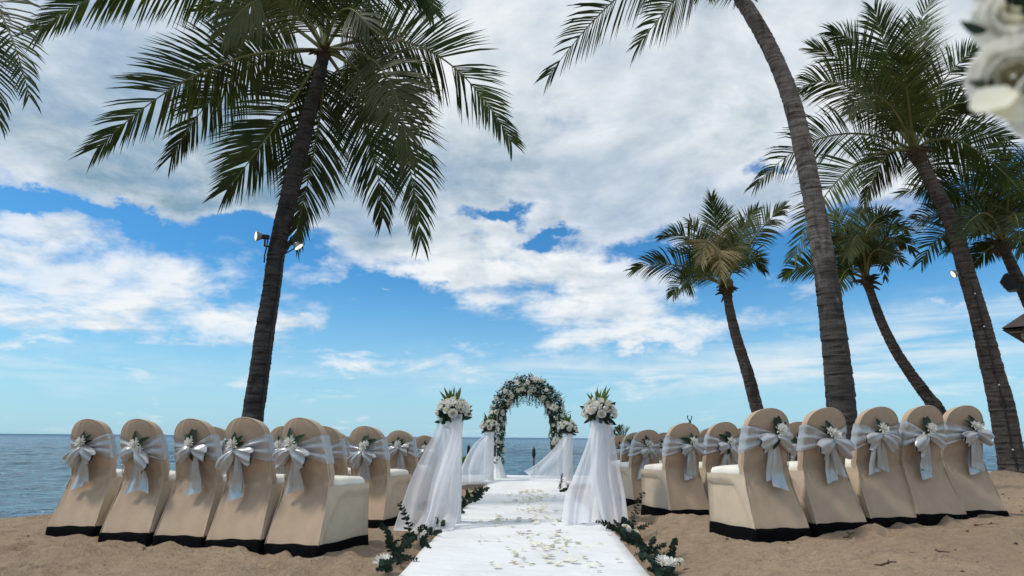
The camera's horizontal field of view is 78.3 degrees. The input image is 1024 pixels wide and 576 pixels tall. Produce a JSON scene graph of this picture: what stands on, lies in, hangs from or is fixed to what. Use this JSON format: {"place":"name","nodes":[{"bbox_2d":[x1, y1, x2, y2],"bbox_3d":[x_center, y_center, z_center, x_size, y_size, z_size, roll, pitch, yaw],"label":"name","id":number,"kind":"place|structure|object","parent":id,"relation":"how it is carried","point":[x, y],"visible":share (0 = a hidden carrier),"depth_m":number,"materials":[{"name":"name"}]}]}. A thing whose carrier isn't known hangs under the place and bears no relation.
{"place":"outdoors","nodes":[
{"label":"outdoors","id":0,"kind":"place"},
{"bbox_2d":[0,470,1023,575],"bbox_3d":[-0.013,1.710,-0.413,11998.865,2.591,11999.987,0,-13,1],"label":"beach sand","id":1,"kind":"structure","parent":0,"point":[991,549],"depth_m":4.14,"materials":[{"name":"beige sand"}]},
{"bbox_2d":[0,0,48,138],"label":"coconut palm","id":2,"kind":"object","parent":1,"relation":"on","point":[13,59],"visible":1,"depth_m":7.95,"materials":[{"name":"green plant"}]},
{"bbox_2d":[45,419,123,536],"bbox_3d":[-3.530,1.645,5.441,0.479,0.989,0.638,-5,-15,12],"label":"covered chair","id":3,"kind":"object","parent":1,"relation":"on","point":[83,507],"visible":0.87,"depth_m":5.26,"materials":[{"name":"beige fabric"}]},
{"bbox_2d":[98,419,175,546],"bbox_3d":[-2.910,1.576,5.143,0.480,0.989,0.635,-6,-14,15],"label":"covered chair","id":4,"kind":"object","parent":1,"relation":"on","point":[138,506],"visible":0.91,"depth_m":4.95,"materials":[{"name":"beige fabric"}]},
{"bbox_2d":[152,418,226,547],"bbox_3d":[-2.406,1.544,4.999,0.479,0.989,0.640,-6,-14,18],"label":"covered chair","id":5,"kind":"object","parent":1,"relation":"on","point":[190,510],"visible":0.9,"depth_m":4.81,"materials":[{"name":"beige fabric"}]},
{"bbox_2d":[214,427,225,453],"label":"covered chair","id":6,"kind":"object","parent":1,"relation":"on","point":[220,432],"visible":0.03,"depth_m":6.89,"materials":[{"name":"beige fabric"}]},
{"bbox_2d":[205,417,283,554],"bbox_3d":[-1.920,1.500,4.808,0.479,0.989,0.637,-7,-16,17],"label":"covered chair","id":7,"kind":"object","parent":1,"relation":"on","point":[250,498],"visible":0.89,"depth_m":4.63,"materials":[{"name":"beige fabric"}]},
{"bbox_2d":[12,0,525,421],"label":"coconut palm","id":8,"kind":"object","parent":1,"relation":"on","point":[363,62],"visible":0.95,"depth_m":9.35,"materials":[{"name":"green plant"}]},
{"bbox_2d":[254,231,269,246],"bbox_3d":[-3.512,-0.688,8.888,0.241,0.188,0.144,12,-18,-41],"label":"spotlight","id":9,"kind":"object","parent":8,"relation":"attached to","point":[258,236],"visible":0.98,"depth_m":8.85,"materials":[{"name":"black metal"}]},
{"bbox_2d":[264,239,267,262],"bbox_3d":[-3.481,-0.522,8.902,0.024,0.291,0.210,7,-15,-27],"label":"cable","id":10,"kind":"object","parent":8,"relation":"attached to","point":[265,250],"visible":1,"depth_m":8.89,"materials":[{"name":"black rubber"}]},
{"bbox_2d":[259,247,293,420],"bbox_3d":[-3.228,0.931,8.592,0.294,3.143,0.054,-3,-14,14],"label":"cable","id":11,"kind":"object","parent":8,"relation":"attached to","point":[271,333],"visible":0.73,"depth_m":8.68,"materials":[{"name":"black rubber"}]},
{"bbox_2d":[283,236,302,249],"bbox_3d":[-3.127,-0.630,8.931,0.348,0.208,0.140,-2,-14,9],"label":"spotlight","id":12,"kind":"object","parent":8,"relation":"attached to","point":[297,245],"visible":1,"depth_m":8.88,"materials":[{"name":"black metal"}]},
{"bbox_2d":[271,426,284,473],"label":"covered chair","id":13,"kind":"object","parent":1,"relation":"on","point":[276,432],"visible":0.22,"depth_m":6.49,"materials":[{"name":"beige fabric"}]},
{"bbox_2d":[263,417,368,557],"bbox_3d":[-1.428,1.465,4.643,0.480,0.989,0.642,-8,-15,22],"label":"covered chair","id":14,"kind":"object","parent":1,"relation":"on","point":[322,509],"visible":1,"depth_m":4.48,"materials":[{"name":"beige fabric"}]},
{"bbox_2d":[323,426,350,475],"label":"covered chair","id":15,"kind":"object","parent":1,"relation":"on","point":[339,450],"visible":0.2,"depth_m":6.26,"materials":[{"name":"beige fabric"}]},
{"bbox_2d":[341,433,350,467],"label":"covered chair","id":16,"kind":"object","parent":1,"relation":"on","point":[347,446],"visible":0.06,"depth_m":8.16,"materials":[{"name":"beige fabric"}]},
{"bbox_2d":[346,426,411,527],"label":"covered chair","id":17,"kind":"object","parent":1,"relation":"on","point":[368,459],"visible":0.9,"depth_m":6.03,"materials":[{"name":"beige fabric"}]},
{"bbox_2d":[387,430,418,475],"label":"covered chair","id":18,"kind":"object","parent":1,"relation":"on","point":[403,450],"visible":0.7,"depth_m":7.77,"materials":[{"name":"beige fabric"}]},
{"bbox_2d":[415,435,431,462],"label":"covered chair","id":19,"kind":"object","parent":1,"relation":"on","point":[422,442],"visible":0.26,"depth_m":9.46,"materials":[{"name":"beige fabric"}]},
{"bbox_2d":[372,485,489,572],"bbox_3d":[-0.682,2.546,7.652,0.520,0.447,8.226,0,-13,1],"label":"eucalyptus garland","id":20,"kind":"object","parent":1,"relation":"on","point":[385,562],"visible":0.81,"depth_m":4.69,"materials":[{"name":"green plant"}]},
{"bbox_2d":[461,479,566,518],"bbox_3d":[0.215,3.115,9.268,1.513,0.189,6.248,0,-13,1],"label":"aisle carpet","id":21,"kind":"object","parent":1,"relation":"on","point":[490,503],"visible":0.63,"depth_m":8.75,"materials":[{"name":"white fabric"}]},
{"bbox_2d":[558,473,567,491],"bbox_3d":[0.873,3.466,11.183,0.164,0.340,0.472,-3,-14,16],"label":"eucalyptus garland","id":22,"kind":"object","parent":21,"relation":"on","point":[563,489],"visible":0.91,"depth_m":11.22,"materials":[{"name":"green plant"}]},
{"bbox_2d":[462,475,570,489],"bbox_3d":[0.321,4.020,12.900,3.538,0.240,2.140,0,-13,1],"label":"stage","id":23,"kind":"object","parent":1,"relation":"on","point":[483,483],"visible":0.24,"depth_m":12.55,"materials":[{"name":"white carpet"}]},
{"bbox_2d":[484,432,493,480],"bbox_3d":[-0.448,3.271,12.208,0.201,0.946,0.202,0,-13,1],"label":"pedestal","id":24,"kind":"object","parent":23,"relation":"on","point":[491,478],"visible":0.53,"depth_m":12.15,"materials":[{"name":"white fabric"}]},
{"bbox_2d":[462,435,492,484],"bbox_3d":[-0.664,3.254,11.947,0.654,0.922,0.211,5,-14,-19],"label":"tulle drape","id":25,"kind":"object","parent":24,"relation":"hanging from","point":[477,465],"visible":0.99,"depth_m":11.93,"materials":[{"name":"white fabric"}]},
{"bbox_2d":[479,413,499,433],"bbox_3d":[-0.436,2.655,12.349,0.411,0.427,0.420,0,-13,1],"label":"flower arrangement","id":26,"kind":"object","parent":24,"relation":"on","point":[489,424],"visible":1,"depth_m":12.26,"materials":[{"name":"white plant"}]},
{"bbox_2d":[562,433,572,480],"bbox_3d":[1.089,3.314,12.295,0.201,0.926,0.202,0,-13,1],"label":"pedestal","id":27,"kind":"object","parent":23,"relation":"on","point":[569,477],"visible":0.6,"depth_m":12.16,"materials":[{"name":"white fabric"}]},
{"bbox_2d":[524,436,572,478],"bbox_3d":[0.718,3.229,12.037,0.984,0.794,0.137,3,-14,-10],"label":"tulle drape","id":28,"kind":"object","parent":27,"relation":"hanging from","point":[556,461],"visible":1,"depth_m":12.01,"materials":[{"name":"white fabric"}]},
{"bbox_2d":[555,414,578,435],"bbox_3d":[1.100,2.689,12.450,0.446,0.448,0.410,6,-14,-23],"label":"flower arrangement","id":29,"kind":"object","parent":27,"relation":"on","point":[567,425],"visible":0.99,"depth_m":12.36,"materials":[{"name":"white plant"}]},
{"bbox_2d":[399,519,649,575],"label":"aisle carpet","id":30,"kind":"object","parent":1,"relation":"on","point":[459,549],"visible":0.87,"depth_m":4.48,"materials":[{"name":"white fabric"}]},
{"bbox_2d":[444,421,462,522],"bbox_3d":[-0.591,1.814,6.162,0.207,1.001,0.208,0,-13,1],"label":"pedestal","id":31,"kind":"object","parent":30,"relation":"on","point":[447,424],"visible":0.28,"depth_m":6.13,"materials":[{"name":"white fabric"}]},
{"bbox_2d":[393,418,460,530],"bbox_3d":[-0.758,1.679,5.822,0.526,0.986,0.669,0,-13,1],"label":"tulle drape","id":32,"kind":"object","parent":31,"relation":"hanging from","point":[415,501],"visible":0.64,"depth_m":5.84,"materials":[{"name":"white fabric"}]},
{"bbox_2d":[421,414,461,530],"bbox_3d":[-0.668,1.650,5.748,0.158,1.008,0.707,-4,-14,19],"label":"tulle drape","id":33,"kind":"object","parent":31,"relation":"hanging from","point":[443,470],"visible":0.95,"depth_m":5.83,"materials":[{"name":"white fabric"}]},
{"bbox_2d":[435,388,472,424],"bbox_3d":[-0.583,1.173,6.308,0.397,0.388,0.418,0,-13,1],"label":"flower arrangement","id":34,"kind":"object","parent":31,"relation":"on","point":[451,405],"visible":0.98,"depth_m":6.22,"materials":[{"name":"white plant"}]},
{"bbox_2d":[27,494,1023,571],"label":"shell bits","id":35,"kind":"object","parent":1,"relation":"on","point":[726,538],"visible":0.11,"depth_m":4.50,"materials":[{"name":"white"}]},
{"bbox_2d":[489,373,570,478],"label":"flower arch","id":36,"kind":"structure","parent":1,"relation":"on","point":[521,387],"depth_m":13.19,"materials":[{"name":"white plant"}]},
{"bbox_2d":[532,447,535,465],"bbox_3d":[0.635,5.209,18.281,0.112,1.147,0.112,0,-13,1],"label":"torch post","id":37,"kind":"object","parent":1,"relation":"on","point":[533,453],"visible":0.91,"depth_m":18.32,"materials":[{"name":"black paint"}]},
{"bbox_2d":[589,421,605,521],"bbox_3d":[0.903,1.881,6.420,0.207,1.021,0.208,0,-13,1],"label":"pedestal","id":38,"kind":"object","parent":1,"relation":"on","point":[596,514],"visible":0.2,"depth_m":6.27,"materials":[{"name":"white fabric"}]},
{"bbox_2d":[562,419,602,524],"bbox_3d":[0.675,1.757,6.167,0.279,1.022,0.551,-7,-15,29],"label":"tulle drape","id":39,"kind":"object","parent":38,"relation":"hanging from","point":[578,502],"visible":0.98,"depth_m":6.14,"materials":[{"name":"white fabric"}]},
{"bbox_2d":[580,386,618,424],"bbox_3d":[0.904,1.222,6.573,0.394,0.412,0.428,0,-13,1],"label":"flower arrangement","id":40,"kind":"object","parent":38,"relation":"on","point":[602,407],"visible":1,"depth_m":6.48,"materials":[{"name":"white plant"}]},
{"bbox_2d":[591,415,627,525],"bbox_3d":[0.946,1.760,6.167,0.357,1.021,0.374,6,-14,-22],"label":"tulle drape","id":41,"kind":"object","parent":38,"relation":"hanging from","point":[607,484],"visible":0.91,"depth_m":6.24,"materials":[{"name":"white fabric"}]},
{"bbox_2d":[614,435,624,459],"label":"covered chair","id":42,"kind":"object","parent":1,"relation":"on","point":[618,439],"visible":0.19,"depth_m":11.32,"materials":[{"name":"beige fabric"}]},
{"bbox_2d":[613,424,629,436],"bbox_3d":[2.811,4.214,16.163,0.943,1.468,1.182,0,-13,1],"label":"young palm","id":43,"kind":"object","parent":1,"relation":"on","point":[618,429],"visible":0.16,"depth_m":16.45,"materials":[{"name":"green plant"}]},
{"bbox_2d":[618,432,637,462],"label":"covered chair","id":44,"kind":"object","parent":1,"relation":"on","point":[625,447],"visible":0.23,"depth_m":9.68,"materials":[{"name":"beige fabric"}]},
{"bbox_2d":[595,492,683,575],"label":"eucalyptus garland","id":45,"kind":"object","parent":1,"relation":"on","point":[663,565],"visible":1,"depth_m":4.41,"materials":[{"name":"green plant"}]},
{"bbox_2d":[618,430,660,505],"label":"covered chair","id":46,"kind":"object","parent":1,"relation":"on","point":[645,448],"visible":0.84,"depth_m":8.01,"materials":[{"name":"beige fabric"}]},
{"bbox_2d":[659,432,666,459],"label":"covered chair","id":47,"kind":"object","parent":1,"relation":"on","point":[662,436],"visible":0.05,"depth_m":9.83,"materials":[{"name":"beige fabric"}]},
{"bbox_2d":[641,423,708,515],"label":"covered chair","id":48,"kind":"object","parent":1,"relation":"on","point":[672,482],"visible":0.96,"depth_m":6.48,"materials":[{"name":"beige fabric"}]},
{"bbox_2d":[533,0,856,439],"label":"coconut palm","id":49,"kind":"object","parent":1,"relation":"on","point":[840,392],"visible":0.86,"depth_m":8.85,"materials":[{"name":"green plant"}]},
{"bbox_2d":[699,428,708,461],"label":"covered chair","id":50,"kind":"object","parent":1,"relation":"on","point":[703,433],"visible":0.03,"depth_m":8.43,"materials":[{"name":"beige fabric"}]},
{"bbox_2d":[622,188,793,412],"bbox_3d":[4.541,0.863,13.954,4.331,6.834,2.909,13,-18,-42],"label":"coconut palm","id":51,"kind":"object","parent":1,"relation":"on","point":[715,258],"visible":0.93,"depth_m":14.07,"materials":[{"name":"green plant"}]},
{"bbox_2d":[699,422,739,502],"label":"covered chair","id":52,"kind":"object","parent":1,"relation":"on","point":[721,442],"visible":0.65,"depth_m":6.68,"materials":[{"name":"beige fabric"}]},
{"bbox_2d":[707,408,811,542],"bbox_3d":[1.883,1.445,4.869,0.480,0.989,0.644,5,-15,-16],"label":"covered chair","id":53,"kind":"object","parent":1,"relation":"on","point":[752,496],"visible":0.98,"depth_m":4.71,"materials":[{"name":"beige fabric"}]},
{"bbox_2d":[787,422,801,460],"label":"covered chair","id":54,"kind":"object","parent":1,"relation":"on","point":[794,431],"visible":0.12,"depth_m":7.04,"materials":[{"name":"beige fabric"}]},
{"bbox_2d":[787,407,867,536],"bbox_3d":[2.418,1.475,5.070,0.479,0.989,0.638,4,-14,-15],"label":"covered chair","id":55,"kind":"object","parent":1,"relation":"on","point":[826,494],"visible":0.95,"depth_m":4.89,"materials":[{"name":"beige fabric"}]},
{"bbox_2d":[843,531,854,537],"bbox_3d":[2.430,1.786,4.559,0.056,0.032,0.186,-11,-18,41],"label":"twig","id":56,"kind":"object","parent":1,"relation":"on","point":[849,534],"visible":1,"depth_m":4.53,"materials":[{"name":"brown wood"}]},
{"bbox_2d":[777,202,945,415],"bbox_3d":[7.384,0.839,13.107,5.164,6.438,2.476,12,-18,-40],"label":"coconut palm","id":57,"kind":"object","parent":1,"relation":"on","point":[867,247],"visible":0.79,"depth_m":12.94,"materials":[{"name":"green plant"}]},
{"bbox_2d":[845,406,918,527],"bbox_3d":[2.958,1.503,5.256,0.479,0.989,0.645,3,-14,-12],"label":"covered chair","id":58,"kind":"object","parent":1,"relation":"on","point":[878,481],"visible":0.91,"depth_m":5.07,"materials":[{"name":"beige fabric"}]},
{"bbox_2d":[743,0,1023,473],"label":"coconut palm","id":59,"kind":"object","parent":1,"relation":"on","point":[912,111],"visible":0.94,"depth_m":12.04,"materials":[{"name":"green plant"}]},
{"bbox_2d":[950,268,964,278],"bbox_3d":[8.164,-0.252,11.445,0.471,0.169,0.181,6,-15,-23],"label":"spotlight","id":60,"kind":"object","parent":59,"relation":"attached to","point":[953,274],"visible":1,"depth_m":11.36,"materials":[{"name":"black metal"}]},
{"bbox_2d":[971,281,1017,469],"bbox_3d":[8.489,1.601,11.069,0.243,3.571,0.065,-5,-15,24],"label":"cable","id":61,"kind":"object","parent":59,"relation":"attached to","point":[996,375],"visible":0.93,"depth_m":11.07,"materials":[{"name":"black rubber"}]},
{"bbox_2d":[874,559,896,565],"bbox_3d":[2.121,1.565,3.584,0.137,0.033,0.042,4,-14,-13],"label":"twig","id":62,"kind":"object","parent":1,"relation":"on","point":[885,563],"visible":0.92,"depth_m":3.57,"materials":[{"name":"brown wood"}]},
{"bbox_2d":[898,405,968,525],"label":"covered chair","id":63,"kind":"object","parent":1,"relation":"on","point":[935,498],"visible":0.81,"depth_m":5.16,"materials":[{"name":"beige fabric"}]},
{"bbox_2d":[890,144,1023,306],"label":"coconut palm","id":64,"kind":"object","parent":1,"relation":"on","point":[998,216],"visible":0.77,"depth_m":12.62,"materials":[{"name":"green plant"}]},
{"bbox_2d":[1000,273,1023,292],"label":"floodlight","id":65,"kind":"object","parent":64,"relation":"attached to","point":[1008,283],"visible":0.98,"depth_m":12.22,"materials":[{"name":"black metal"}]},
{"bbox_2d":[941,405,1008,518],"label":"covered chair","id":66,"kind":"object","parent":1,"relation":"on","point":[967,434],"visible":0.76,"depth_m":5.35,"materials":[{"name":"beige fabric"}]},
{"bbox_2d":[1002,314,1023,342],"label":"pavilion","id":67,"kind":"structure","parent":1,"relation":"on","point":[1014,328],"depth_m":17.14,"materials":[{"name":"brown wood"}]},
{"bbox_2d":[0,434,1023,517],"bbox_3d":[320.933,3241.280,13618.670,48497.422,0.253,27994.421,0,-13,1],"label":"sea","id":68,"kind":"structure","parent":0,"point":[35,472],"depth_m":31.64,"materials":[{"name":"liquid"}]},
{"bbox_2d":[0,0,1023,441],"label":"sky","id":69,"kind":"structure","parent":0,"point":[126,295],"materials":[{"name":"blue"}]},
{"bbox_2d":[959,0,1023,137],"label":"hanging bouquet","id":70,"kind":"object","parent":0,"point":[993,86],"visible":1,"depth_m":0.87,"materials":[{"name":"white plant"}]}
]}

